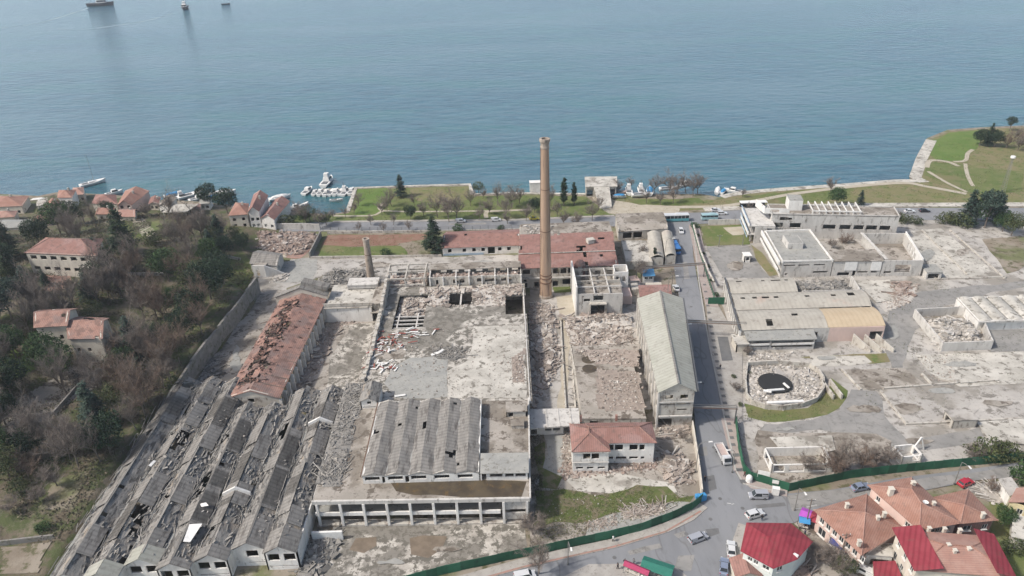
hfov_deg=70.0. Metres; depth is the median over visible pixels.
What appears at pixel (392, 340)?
painted boards
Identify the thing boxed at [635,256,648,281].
bare tree
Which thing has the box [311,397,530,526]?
factory deck
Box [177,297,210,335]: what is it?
bare tree
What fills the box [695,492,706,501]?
blue tarp bin
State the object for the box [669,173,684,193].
bare tree
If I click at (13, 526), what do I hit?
hill grass
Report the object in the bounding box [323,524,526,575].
front yard
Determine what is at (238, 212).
house
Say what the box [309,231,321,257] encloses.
boundary wall
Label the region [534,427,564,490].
plot path
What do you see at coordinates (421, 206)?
bare tree
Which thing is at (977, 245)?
foundation slab
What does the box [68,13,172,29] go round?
wake
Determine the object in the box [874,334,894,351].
fin wall
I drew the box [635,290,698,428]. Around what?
grey mill
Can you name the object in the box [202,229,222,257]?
conifer tree
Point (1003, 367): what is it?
foundation slab
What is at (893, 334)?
damp stain
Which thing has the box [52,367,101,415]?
boundary wall
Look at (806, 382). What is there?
rubble
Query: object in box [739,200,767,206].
bus shelter
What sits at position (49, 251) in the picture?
house
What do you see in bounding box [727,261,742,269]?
damp stain
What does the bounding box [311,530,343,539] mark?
concrete block
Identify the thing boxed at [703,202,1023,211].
pavement
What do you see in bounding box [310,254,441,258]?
boundary wall
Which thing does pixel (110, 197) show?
house
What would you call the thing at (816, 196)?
shore grass
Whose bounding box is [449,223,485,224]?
asphalt repair
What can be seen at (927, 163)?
footpath
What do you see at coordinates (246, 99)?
water
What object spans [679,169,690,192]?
bare tree
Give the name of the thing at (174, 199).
house
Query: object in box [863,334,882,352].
fin wall
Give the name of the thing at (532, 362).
rubble
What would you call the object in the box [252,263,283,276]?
ruined gate lodge
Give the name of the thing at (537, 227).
rubble
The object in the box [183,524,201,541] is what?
plastic sheet
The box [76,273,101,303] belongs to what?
conifer tree
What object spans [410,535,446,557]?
rusty puddle
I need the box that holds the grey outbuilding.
[864,543,893,566]
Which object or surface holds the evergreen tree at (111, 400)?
on the hillside
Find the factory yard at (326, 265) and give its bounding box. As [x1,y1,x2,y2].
[186,255,517,409]
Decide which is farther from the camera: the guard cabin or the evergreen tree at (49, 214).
the evergreen tree at (49, 214)
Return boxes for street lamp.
[567,542,572,564]
[695,441,712,471]
[794,488,806,510]
[953,462,971,484]
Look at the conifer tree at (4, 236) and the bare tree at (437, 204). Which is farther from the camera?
the bare tree at (437, 204)
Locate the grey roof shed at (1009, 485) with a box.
[996,477,1018,504]
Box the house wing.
[66,316,115,362]
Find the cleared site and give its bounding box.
[704,220,1023,472]
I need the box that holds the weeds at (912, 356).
[773,281,1023,474]
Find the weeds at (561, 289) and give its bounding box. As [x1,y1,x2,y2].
[553,287,570,292]
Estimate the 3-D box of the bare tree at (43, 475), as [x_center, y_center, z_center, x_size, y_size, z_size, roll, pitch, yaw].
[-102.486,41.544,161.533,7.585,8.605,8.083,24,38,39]
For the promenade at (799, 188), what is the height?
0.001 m
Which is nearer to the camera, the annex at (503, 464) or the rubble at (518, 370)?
the annex at (503, 464)
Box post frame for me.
[915,437,923,449]
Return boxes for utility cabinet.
[746,474,752,482]
[771,485,779,495]
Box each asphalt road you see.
[279,208,1023,230]
[499,224,1022,575]
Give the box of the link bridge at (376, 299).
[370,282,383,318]
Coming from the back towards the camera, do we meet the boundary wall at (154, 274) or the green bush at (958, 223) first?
the green bush at (958, 223)
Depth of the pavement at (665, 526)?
150.76 m
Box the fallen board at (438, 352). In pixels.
[431,349,443,355]
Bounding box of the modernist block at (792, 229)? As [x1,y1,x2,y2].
[740,194,923,277]
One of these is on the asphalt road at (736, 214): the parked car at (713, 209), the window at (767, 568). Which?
the parked car at (713, 209)
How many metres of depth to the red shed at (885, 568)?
140.09 m
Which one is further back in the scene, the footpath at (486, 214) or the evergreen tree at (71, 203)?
the footpath at (486, 214)
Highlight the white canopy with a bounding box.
[162,204,198,215]
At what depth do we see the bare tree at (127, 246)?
243.33 m
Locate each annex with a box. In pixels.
[480,452,528,479]
[638,284,671,297]
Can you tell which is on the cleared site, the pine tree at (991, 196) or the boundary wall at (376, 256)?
the pine tree at (991, 196)
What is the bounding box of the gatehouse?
[615,212,667,239]
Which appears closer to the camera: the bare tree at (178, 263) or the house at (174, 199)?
the bare tree at (178, 263)
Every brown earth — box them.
[755,430,892,482]
[923,305,989,334]
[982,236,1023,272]
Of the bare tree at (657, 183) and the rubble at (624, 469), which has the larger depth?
the bare tree at (657, 183)
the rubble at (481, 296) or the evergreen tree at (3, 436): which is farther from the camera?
the rubble at (481, 296)
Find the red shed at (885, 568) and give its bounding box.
[872,561,900,575]
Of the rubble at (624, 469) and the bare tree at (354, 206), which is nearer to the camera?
the rubble at (624, 469)
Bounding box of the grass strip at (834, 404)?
[744,378,847,421]
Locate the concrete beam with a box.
[766,400,803,403]
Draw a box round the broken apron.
[566,472,677,493]
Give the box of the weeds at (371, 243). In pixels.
[285,234,437,262]
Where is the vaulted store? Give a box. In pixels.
[955,294,1023,329]
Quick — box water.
[0,0,1023,213]
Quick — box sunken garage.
[921,264,942,278]
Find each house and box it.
[0,194,30,213]
[0,208,18,219]
[0,219,30,230]
[24,237,105,277]
[33,308,77,351]
[36,198,47,211]
[57,187,79,204]
[73,187,85,201]
[92,194,118,211]
[95,205,114,218]
[117,186,149,211]
[118,207,137,220]
[148,195,160,209]
[159,195,177,211]
[188,204,200,213]
[199,198,212,209]
[228,202,250,226]
[248,190,269,226]
[249,250,283,272]
[260,196,290,229]
[323,277,379,321]
[359,380,382,408]
[740,522,812,575]
[813,493,900,572]
[867,476,961,532]
[891,525,1015,575]
[934,488,998,534]
[1006,487,1023,516]
[1008,515,1023,548]
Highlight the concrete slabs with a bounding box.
[763,382,789,392]
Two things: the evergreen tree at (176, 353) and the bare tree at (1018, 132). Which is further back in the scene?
the bare tree at (1018, 132)
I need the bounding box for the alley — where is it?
[556,295,574,407]
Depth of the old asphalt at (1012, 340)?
212.59 m
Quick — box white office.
[569,414,656,471]
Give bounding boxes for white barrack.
[441,229,519,255]
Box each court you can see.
[290,313,376,399]
[326,323,373,388]
[592,197,679,213]
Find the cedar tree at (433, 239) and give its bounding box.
[421,216,447,253]
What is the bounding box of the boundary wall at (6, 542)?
[0,534,54,545]
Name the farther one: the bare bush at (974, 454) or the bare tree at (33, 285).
the bare tree at (33, 285)
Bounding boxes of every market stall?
[623,560,650,575]
[640,556,674,575]
[797,507,816,525]
[797,516,809,529]
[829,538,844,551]
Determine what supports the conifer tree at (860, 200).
on the shore grass at (899, 193)
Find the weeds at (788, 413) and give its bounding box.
[744,387,842,420]
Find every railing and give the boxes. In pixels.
[322,222,612,231]
[691,221,714,296]
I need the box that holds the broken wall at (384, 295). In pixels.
[358,273,389,386]
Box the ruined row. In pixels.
[429,261,521,285]
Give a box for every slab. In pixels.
[358,283,532,410]
[570,344,645,423]
[810,355,870,365]
[845,368,924,389]
[883,385,977,422]
[904,228,997,277]
[916,352,1023,386]
[949,230,1006,275]
[949,271,1023,296]
[977,418,1023,443]
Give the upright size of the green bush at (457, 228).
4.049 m
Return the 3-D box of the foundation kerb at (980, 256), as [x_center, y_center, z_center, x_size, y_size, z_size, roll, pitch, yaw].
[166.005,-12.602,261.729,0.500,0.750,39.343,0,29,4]
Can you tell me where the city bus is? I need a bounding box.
[664,212,688,221]
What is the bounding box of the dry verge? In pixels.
[751,245,777,275]
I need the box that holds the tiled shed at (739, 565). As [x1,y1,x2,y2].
[729,553,762,575]
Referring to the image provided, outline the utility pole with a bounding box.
[804,499,815,528]
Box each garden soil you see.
[321,234,426,246]
[398,239,440,254]
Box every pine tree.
[0,277,21,319]
[0,288,11,326]
[4,274,26,307]
[976,188,1008,227]
[1006,116,1018,130]
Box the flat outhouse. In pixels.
[529,408,579,435]
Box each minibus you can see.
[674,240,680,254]
[701,212,717,220]
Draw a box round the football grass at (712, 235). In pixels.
[700,225,749,245]
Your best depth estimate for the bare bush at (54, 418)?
177.56 m
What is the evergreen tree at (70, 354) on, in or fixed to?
on the hillside
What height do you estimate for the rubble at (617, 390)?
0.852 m
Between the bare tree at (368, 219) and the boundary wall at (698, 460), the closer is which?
the boundary wall at (698, 460)
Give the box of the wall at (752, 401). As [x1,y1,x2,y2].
[744,360,824,409]
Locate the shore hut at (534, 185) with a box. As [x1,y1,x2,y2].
[529,180,539,191]
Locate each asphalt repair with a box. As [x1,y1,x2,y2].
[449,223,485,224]
[628,544,661,554]
[673,531,685,537]
[675,555,694,570]
[682,262,689,278]
[688,332,694,358]
[698,446,707,456]
[705,528,718,536]
[707,475,716,490]
[756,502,785,507]
[787,466,1022,510]
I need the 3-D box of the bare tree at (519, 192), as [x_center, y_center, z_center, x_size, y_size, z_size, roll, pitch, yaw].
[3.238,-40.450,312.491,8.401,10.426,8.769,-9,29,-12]
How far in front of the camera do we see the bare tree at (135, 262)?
240.70 m
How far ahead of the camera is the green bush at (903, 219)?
284.65 m
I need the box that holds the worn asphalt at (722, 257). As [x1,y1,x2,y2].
[707,246,769,277]
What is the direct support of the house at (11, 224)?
on the hillside
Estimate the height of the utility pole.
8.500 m
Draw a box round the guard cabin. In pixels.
[642,269,654,282]
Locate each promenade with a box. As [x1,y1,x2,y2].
[720,179,916,197]
[909,139,935,182]
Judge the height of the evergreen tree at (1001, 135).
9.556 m
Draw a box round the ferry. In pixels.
[181,1,188,9]
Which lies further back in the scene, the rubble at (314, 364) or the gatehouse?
the gatehouse
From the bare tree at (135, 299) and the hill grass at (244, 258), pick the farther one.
the hill grass at (244, 258)
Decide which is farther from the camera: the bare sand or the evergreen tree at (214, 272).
the bare sand
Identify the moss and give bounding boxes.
[803,353,889,363]
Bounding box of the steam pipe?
[693,225,714,281]
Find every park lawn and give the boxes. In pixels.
[354,188,389,214]
[410,187,468,202]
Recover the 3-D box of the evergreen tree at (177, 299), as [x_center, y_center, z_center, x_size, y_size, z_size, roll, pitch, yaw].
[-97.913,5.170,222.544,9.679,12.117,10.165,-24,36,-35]
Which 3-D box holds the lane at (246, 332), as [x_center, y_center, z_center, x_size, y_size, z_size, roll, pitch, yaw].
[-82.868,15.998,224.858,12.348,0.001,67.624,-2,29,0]
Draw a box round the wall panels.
[366,325,434,373]
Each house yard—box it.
[794,521,863,575]
[965,481,997,497]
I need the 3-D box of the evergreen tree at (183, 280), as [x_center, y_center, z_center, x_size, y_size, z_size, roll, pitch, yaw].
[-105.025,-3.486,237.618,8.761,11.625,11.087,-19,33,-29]
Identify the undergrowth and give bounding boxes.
[0,210,253,543]
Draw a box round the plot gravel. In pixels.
[586,501,688,534]
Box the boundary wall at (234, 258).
[220,254,240,259]
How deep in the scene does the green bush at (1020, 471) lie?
162.41 m
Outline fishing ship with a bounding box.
[86,0,113,6]
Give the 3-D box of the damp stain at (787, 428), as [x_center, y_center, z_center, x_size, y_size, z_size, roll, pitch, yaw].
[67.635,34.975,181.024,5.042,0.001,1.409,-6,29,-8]
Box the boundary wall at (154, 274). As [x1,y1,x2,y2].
[127,272,162,275]
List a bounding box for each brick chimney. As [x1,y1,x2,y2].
[362,237,374,277]
[539,137,552,299]
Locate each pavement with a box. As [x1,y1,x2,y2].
[332,215,614,222]
[460,503,706,575]
[565,563,685,575]
[689,225,718,306]
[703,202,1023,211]
[706,306,741,419]
[721,418,786,496]
[721,523,745,575]
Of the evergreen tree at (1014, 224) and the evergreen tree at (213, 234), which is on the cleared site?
the evergreen tree at (1014, 224)
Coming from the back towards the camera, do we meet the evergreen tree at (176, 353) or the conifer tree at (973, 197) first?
the conifer tree at (973, 197)
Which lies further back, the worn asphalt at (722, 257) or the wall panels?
the worn asphalt at (722, 257)
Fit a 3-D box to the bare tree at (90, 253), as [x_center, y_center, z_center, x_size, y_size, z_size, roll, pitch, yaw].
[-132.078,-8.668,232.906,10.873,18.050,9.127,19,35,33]
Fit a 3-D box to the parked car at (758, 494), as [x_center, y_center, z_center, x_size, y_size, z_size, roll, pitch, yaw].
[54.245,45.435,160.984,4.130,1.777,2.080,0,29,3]
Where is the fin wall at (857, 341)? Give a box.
[851,334,871,352]
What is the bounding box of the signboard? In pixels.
[757,470,770,476]
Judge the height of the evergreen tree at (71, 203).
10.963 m
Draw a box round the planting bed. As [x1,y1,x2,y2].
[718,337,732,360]
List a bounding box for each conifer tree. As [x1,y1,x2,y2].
[0,223,20,258]
[0,243,20,279]
[15,265,38,288]
[39,269,50,285]
[75,380,114,425]
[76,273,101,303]
[82,410,110,448]
[105,202,141,254]
[117,315,146,359]
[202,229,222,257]
[209,215,228,243]
[394,174,406,196]
[855,190,865,205]
[958,189,980,226]
[981,123,995,145]
[984,193,1008,225]
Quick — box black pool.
[758,373,791,393]
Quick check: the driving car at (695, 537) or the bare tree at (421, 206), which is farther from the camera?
the bare tree at (421, 206)
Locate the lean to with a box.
[744,329,816,349]
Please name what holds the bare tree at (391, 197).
on the park grass at (397, 203)
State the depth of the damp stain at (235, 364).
214.30 m
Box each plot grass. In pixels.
[533,485,693,527]
[534,442,561,488]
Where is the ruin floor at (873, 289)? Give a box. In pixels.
[849,280,908,301]
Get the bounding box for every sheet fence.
[404,494,702,575]
[708,297,724,303]
[735,416,1023,490]
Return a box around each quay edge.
[346,183,473,211]
[474,192,585,194]
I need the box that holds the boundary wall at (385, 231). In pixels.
[327,230,428,233]
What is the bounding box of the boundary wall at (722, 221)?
[708,219,741,224]
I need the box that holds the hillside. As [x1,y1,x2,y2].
[0,194,281,575]
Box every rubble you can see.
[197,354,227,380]
[254,229,317,255]
[269,273,289,282]
[291,519,346,575]
[294,321,343,393]
[310,378,374,486]
[318,266,379,287]
[332,321,363,330]
[355,324,374,381]
[364,321,522,397]
[390,272,429,286]
[397,296,427,318]
[419,282,521,307]
[427,343,477,360]
[431,271,519,276]
[485,283,522,305]
[510,346,526,383]
[523,224,559,233]
[526,308,538,408]
[528,300,564,399]
[557,457,658,480]
[558,312,642,357]
[560,427,570,464]
[564,356,577,407]
[576,349,640,367]
[576,513,617,535]
[580,306,614,315]
[595,368,646,411]
[617,496,675,520]
[653,419,691,440]
[655,445,701,485]
[737,364,822,410]
[747,350,792,361]
[792,558,817,575]
[795,278,853,295]
[879,283,920,311]
[881,280,916,298]
[918,355,955,383]
[925,314,982,344]
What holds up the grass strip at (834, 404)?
on the cleared site
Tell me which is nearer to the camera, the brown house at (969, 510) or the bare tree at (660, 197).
the brown house at (969, 510)
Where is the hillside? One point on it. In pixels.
(56, 549)
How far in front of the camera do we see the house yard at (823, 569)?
145.49 m
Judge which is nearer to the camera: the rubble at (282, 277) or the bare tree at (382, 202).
the rubble at (282, 277)
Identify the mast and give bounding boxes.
[1001,155,1015,190]
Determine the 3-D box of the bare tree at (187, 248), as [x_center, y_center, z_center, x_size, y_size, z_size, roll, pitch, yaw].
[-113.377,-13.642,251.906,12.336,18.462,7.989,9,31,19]
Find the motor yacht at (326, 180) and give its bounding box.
[319,172,332,187]
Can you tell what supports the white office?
on the front plot
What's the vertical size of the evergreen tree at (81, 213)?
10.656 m
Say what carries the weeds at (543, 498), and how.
on the front plot
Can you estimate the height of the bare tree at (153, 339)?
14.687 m
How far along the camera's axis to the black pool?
196.02 m
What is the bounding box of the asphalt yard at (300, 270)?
[275,258,317,282]
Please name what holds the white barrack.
on the ground at (662, 277)
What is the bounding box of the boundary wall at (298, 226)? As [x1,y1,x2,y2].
[250,222,319,229]
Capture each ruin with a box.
[621,240,652,269]
[763,446,832,472]
[891,444,922,463]
[943,409,978,428]
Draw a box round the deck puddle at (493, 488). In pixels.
[391,480,526,496]
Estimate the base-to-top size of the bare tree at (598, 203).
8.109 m
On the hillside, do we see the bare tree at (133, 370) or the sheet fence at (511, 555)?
the bare tree at (133, 370)
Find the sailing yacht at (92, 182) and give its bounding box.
[78,154,104,186]
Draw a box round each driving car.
[456,218,465,222]
[491,217,500,221]
[529,216,539,219]
[678,227,683,233]
[687,531,708,544]
[744,508,765,519]
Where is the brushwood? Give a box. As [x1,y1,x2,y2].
[530,429,543,545]
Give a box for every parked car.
[513,569,535,575]
[672,284,679,291]
[710,207,720,211]
[717,210,727,214]
[719,557,729,575]
[726,540,736,557]
[748,489,768,499]
[850,481,870,492]
[851,564,872,575]
[904,208,915,212]
[918,208,929,212]
[956,477,974,488]
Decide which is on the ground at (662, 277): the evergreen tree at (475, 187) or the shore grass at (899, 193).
the shore grass at (899, 193)
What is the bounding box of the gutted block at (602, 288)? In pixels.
[570,261,622,314]
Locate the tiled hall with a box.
[231,278,329,412]
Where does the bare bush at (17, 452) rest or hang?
on the hillside
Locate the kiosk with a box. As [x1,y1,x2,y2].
[731,334,749,352]
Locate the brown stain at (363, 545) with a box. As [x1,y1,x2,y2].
[349,537,376,552]
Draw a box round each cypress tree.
[559,178,568,205]
[571,182,577,204]
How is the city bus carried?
on the asphalt road at (736, 214)
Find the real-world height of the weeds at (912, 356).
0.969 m
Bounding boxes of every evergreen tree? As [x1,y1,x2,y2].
[0,241,14,257]
[0,262,16,277]
[0,323,11,347]
[0,325,25,357]
[0,354,30,397]
[0,389,23,424]
[0,426,9,450]
[0,443,19,476]
[4,424,45,457]
[17,215,49,242]
[19,329,64,365]
[34,342,75,377]
[36,199,72,233]
[59,200,79,217]
[72,199,90,222]
[75,423,104,453]
[77,261,109,290]
[78,299,102,316]
[78,407,124,452]
[86,244,113,261]
[94,382,123,414]
[98,200,109,207]
[101,347,131,372]
[105,347,133,366]
[138,321,163,343]
[141,245,164,265]
[145,247,180,281]
[152,338,183,361]
[161,284,184,307]
[164,306,198,339]
[172,261,199,285]
[173,286,205,315]
[183,257,223,299]
[193,237,219,256]
[194,181,215,206]
[200,226,220,239]
[200,250,231,274]
[209,258,235,284]
[211,186,237,213]
[214,234,233,251]
[225,224,239,238]
[231,232,248,250]
[295,209,308,222]
[301,205,317,222]
[320,211,329,224]
[403,205,415,218]
[471,181,485,192]
[526,196,539,212]
[827,186,848,202]
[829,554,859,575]
[966,195,994,219]
[972,128,990,145]
[988,129,1006,146]
[993,209,1018,231]
[994,503,1019,525]
[1002,211,1023,235]
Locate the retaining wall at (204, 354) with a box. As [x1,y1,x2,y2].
[176,276,260,384]
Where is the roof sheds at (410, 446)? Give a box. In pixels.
[360,397,481,483]
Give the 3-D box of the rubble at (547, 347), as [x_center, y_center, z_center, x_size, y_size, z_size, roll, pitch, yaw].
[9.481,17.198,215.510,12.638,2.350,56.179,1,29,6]
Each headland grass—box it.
[923,162,1023,194]
[930,130,979,160]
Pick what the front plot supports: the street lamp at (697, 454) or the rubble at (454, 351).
the street lamp at (697, 454)
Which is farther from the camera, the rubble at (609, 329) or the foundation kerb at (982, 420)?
the rubble at (609, 329)
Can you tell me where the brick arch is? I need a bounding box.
[574,259,584,274]
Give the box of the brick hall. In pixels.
[518,221,617,287]
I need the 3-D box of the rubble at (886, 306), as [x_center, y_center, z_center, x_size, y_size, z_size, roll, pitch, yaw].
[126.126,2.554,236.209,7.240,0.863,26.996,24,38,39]
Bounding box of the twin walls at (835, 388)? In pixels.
[821,379,842,398]
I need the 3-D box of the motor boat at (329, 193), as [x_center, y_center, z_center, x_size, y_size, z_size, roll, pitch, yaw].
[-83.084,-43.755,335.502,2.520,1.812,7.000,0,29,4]
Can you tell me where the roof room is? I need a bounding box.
[506,401,526,428]
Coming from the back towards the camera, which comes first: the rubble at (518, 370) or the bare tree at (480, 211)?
the bare tree at (480, 211)
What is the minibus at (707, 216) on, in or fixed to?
on the asphalt road at (736, 214)
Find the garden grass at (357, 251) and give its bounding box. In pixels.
[318,245,407,255]
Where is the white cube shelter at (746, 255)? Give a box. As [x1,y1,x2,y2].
[742,252,751,262]
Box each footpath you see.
[334,210,488,216]
[484,209,521,217]
[678,182,966,207]
[924,159,959,167]
[927,171,967,191]
[953,149,973,161]
[963,163,974,185]
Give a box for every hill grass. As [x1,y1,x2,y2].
[0,468,69,539]
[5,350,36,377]
[116,221,163,239]
[225,253,252,288]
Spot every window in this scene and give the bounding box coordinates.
[761,564,769,572]
[816,526,825,539]
[818,517,823,525]
[831,529,836,538]
[837,536,843,544]
[851,548,857,557]
[857,556,864,564]
[962,525,971,531]
[980,524,987,529]
[1016,508,1022,515]
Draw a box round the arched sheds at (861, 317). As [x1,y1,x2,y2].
[723,276,885,342]
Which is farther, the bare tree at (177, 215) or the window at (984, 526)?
the bare tree at (177, 215)
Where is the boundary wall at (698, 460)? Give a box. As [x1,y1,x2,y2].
[691,420,702,492]
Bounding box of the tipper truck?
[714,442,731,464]
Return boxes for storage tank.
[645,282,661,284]
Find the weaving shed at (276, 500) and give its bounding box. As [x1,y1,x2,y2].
[48,376,343,575]
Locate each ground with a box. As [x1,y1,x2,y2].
[0,125,1023,575]
[283,236,316,258]
[989,502,1023,575]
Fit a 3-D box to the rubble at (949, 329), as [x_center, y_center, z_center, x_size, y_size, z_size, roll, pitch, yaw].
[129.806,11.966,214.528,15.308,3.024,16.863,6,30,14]
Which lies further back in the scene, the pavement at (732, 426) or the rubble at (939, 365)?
the rubble at (939, 365)
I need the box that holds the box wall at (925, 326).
[913,306,993,351]
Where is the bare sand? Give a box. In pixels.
[723,226,743,234]
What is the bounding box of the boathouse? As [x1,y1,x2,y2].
[585,176,616,207]
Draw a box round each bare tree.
[0,289,30,334]
[0,330,16,352]
[0,338,11,361]
[0,404,16,426]
[1,380,41,450]
[2,447,40,476]
[7,265,40,301]
[9,261,48,310]
[13,412,53,453]
[18,279,51,312]
[18,280,48,309]
[28,409,86,469]
[29,457,65,485]
[31,339,69,394]
[34,414,62,456]
[35,276,78,308]
[40,402,75,459]
[45,258,79,307]
[49,193,84,237]
[52,209,77,237]
[62,211,85,237]
[66,411,100,461]
[69,345,92,379]
[75,263,105,304]
[75,357,107,402]
[79,252,101,302]
[79,252,120,296]
[80,192,101,229]
[84,235,111,263]
[89,341,130,382]
[94,250,123,296]
[95,261,120,299]
[100,318,130,349]
[100,364,137,401]
[102,253,132,289]
[107,299,151,365]
[108,349,160,415]
[109,239,142,275]
[109,393,139,429]
[111,351,162,399]
[114,229,137,269]
[114,357,163,406]
[118,258,151,293]
[121,267,151,318]
[126,274,164,319]
[132,325,152,366]
[137,318,157,360]
[137,323,179,376]
[138,272,181,319]
[142,346,178,387]
[147,342,175,384]
[151,314,191,365]
[152,214,179,248]
[154,178,176,219]
[161,243,187,286]
[166,213,192,243]
[166,224,197,261]
[168,200,184,226]
[170,266,208,317]
[177,199,205,238]
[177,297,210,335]
[183,212,196,238]
[198,209,214,231]
[201,205,231,228]
[290,200,303,220]
[294,201,313,222]
[311,208,329,224]
[338,206,346,217]
[349,197,358,210]
[350,190,365,205]
[365,212,373,223]
[373,195,389,211]
[377,193,390,205]
[378,187,396,205]
[389,211,395,224]
[407,191,418,205]
[417,201,429,215]
[426,191,442,217]
[438,185,465,217]
[438,193,454,221]
[461,189,475,205]
[474,201,484,218]
[479,195,496,213]
[492,182,508,204]
[497,195,512,212]
[500,209,511,223]
[501,182,519,207]
[508,524,550,573]
[512,183,525,203]
[517,200,534,219]
[550,183,555,203]
[550,200,561,216]
[556,208,570,222]
[571,211,580,221]
[574,210,582,219]
[582,197,597,218]
[594,196,605,209]
[614,179,624,190]
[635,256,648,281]
[638,242,648,250]
[639,185,651,203]
[648,170,667,191]
[656,188,664,204]
[662,166,677,192]
[666,183,679,202]
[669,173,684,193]
[678,427,689,441]
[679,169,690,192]
[686,175,701,190]
[689,171,706,193]
[816,442,845,470]
[823,175,840,188]
[827,454,848,473]
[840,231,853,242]
[849,440,879,468]
[984,475,1005,491]
[1003,128,1020,147]
[1010,124,1023,141]
[1012,133,1023,148]
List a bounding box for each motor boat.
[104,189,122,194]
[176,189,185,199]
[176,191,201,200]
[188,195,201,200]
[268,194,290,201]
[300,186,311,195]
[311,189,316,195]
[316,188,322,196]
[322,189,328,196]
[327,188,332,196]
[331,187,338,196]
[339,183,347,196]
[347,187,353,195]
[612,193,626,197]
[614,190,626,193]
[625,181,632,195]
[631,192,651,196]
[637,179,643,192]
[646,186,652,195]
[659,186,677,190]
[714,186,719,194]
[719,188,725,194]
[725,187,741,192]
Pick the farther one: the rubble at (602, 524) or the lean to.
the lean to
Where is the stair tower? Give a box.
[612,264,631,304]
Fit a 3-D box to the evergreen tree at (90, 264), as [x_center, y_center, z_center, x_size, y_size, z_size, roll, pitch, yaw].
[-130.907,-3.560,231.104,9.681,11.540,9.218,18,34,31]
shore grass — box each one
[614,127,1023,214]
[629,198,705,205]
[742,188,850,203]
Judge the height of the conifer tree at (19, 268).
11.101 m
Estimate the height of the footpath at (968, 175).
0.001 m
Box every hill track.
[1,360,98,443]
[37,275,70,290]
[134,218,153,235]
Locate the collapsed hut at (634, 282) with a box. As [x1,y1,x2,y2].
[629,275,640,295]
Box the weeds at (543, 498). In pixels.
[534,452,687,542]
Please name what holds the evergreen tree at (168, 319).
on the hillside
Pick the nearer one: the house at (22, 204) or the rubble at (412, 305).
the rubble at (412, 305)
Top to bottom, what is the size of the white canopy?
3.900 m
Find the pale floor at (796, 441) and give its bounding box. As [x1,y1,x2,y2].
[770,435,834,451]
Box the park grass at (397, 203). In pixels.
[287,186,613,222]
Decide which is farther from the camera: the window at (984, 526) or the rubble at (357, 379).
the rubble at (357, 379)
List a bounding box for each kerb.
[489,511,701,575]
[560,318,566,407]
[569,336,575,407]
[693,231,786,492]
[841,368,861,389]
[880,390,945,424]
[883,379,998,389]
[921,229,968,274]
[921,373,933,385]
[934,376,959,383]
[936,276,1006,279]
[946,417,1023,423]
[949,229,1005,278]
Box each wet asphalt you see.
[761,389,985,454]
[883,281,1023,367]
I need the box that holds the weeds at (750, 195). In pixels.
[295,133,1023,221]
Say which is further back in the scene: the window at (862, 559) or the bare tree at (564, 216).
the bare tree at (564, 216)
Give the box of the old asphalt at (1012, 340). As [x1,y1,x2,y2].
[990,329,1023,351]
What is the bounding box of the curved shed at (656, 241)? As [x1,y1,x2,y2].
[647,230,675,264]
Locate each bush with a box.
[0,490,21,515]
[2,475,29,497]
[5,443,27,458]
[11,323,28,334]
[23,480,47,501]
[33,520,52,534]
[50,410,70,430]
[128,310,146,331]
[138,201,152,213]
[140,230,162,246]
[188,208,205,217]
[277,214,294,222]
[380,248,391,254]
[452,223,462,230]
[510,510,552,534]
[730,382,742,389]
[743,344,752,352]
[799,450,820,470]
[807,540,838,563]
[819,534,858,575]
[827,236,839,247]
[827,436,866,469]
[863,441,894,463]
[882,443,902,461]
[899,212,909,224]
[906,215,923,224]
[934,211,961,224]
[945,211,973,228]
[962,435,1016,463]
[965,442,986,460]
[969,478,1002,504]
[989,440,1023,464]
[997,533,1023,555]
[1007,459,1023,485]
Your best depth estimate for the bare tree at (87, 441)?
165.85 m
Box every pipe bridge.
[636,262,705,277]
[686,319,746,324]
[693,404,737,423]
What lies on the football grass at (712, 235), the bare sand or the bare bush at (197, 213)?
the bare sand
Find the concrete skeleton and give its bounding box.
[385,263,429,286]
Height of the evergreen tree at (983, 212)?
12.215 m
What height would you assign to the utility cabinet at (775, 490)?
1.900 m
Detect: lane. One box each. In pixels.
[189,288,283,406]
[530,277,670,409]
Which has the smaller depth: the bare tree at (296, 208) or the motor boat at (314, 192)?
the bare tree at (296, 208)
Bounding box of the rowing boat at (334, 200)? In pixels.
[329,198,342,201]
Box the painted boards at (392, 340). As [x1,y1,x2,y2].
[362,328,438,368]
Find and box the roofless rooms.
[396,268,505,284]
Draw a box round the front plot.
[530,426,699,545]
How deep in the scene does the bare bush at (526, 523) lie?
152.56 m
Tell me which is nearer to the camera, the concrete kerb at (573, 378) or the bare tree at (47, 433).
the bare tree at (47, 433)
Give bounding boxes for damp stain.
[230,345,241,370]
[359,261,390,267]
[377,558,404,563]
[432,546,459,551]
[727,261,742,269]
[776,427,795,430]
[817,356,835,359]
[847,373,866,379]
[847,405,881,412]
[887,325,898,339]
[891,402,922,414]
[905,438,933,443]
[921,249,934,260]
[928,387,954,392]
[944,360,975,366]
[956,249,968,255]
[982,400,1012,406]

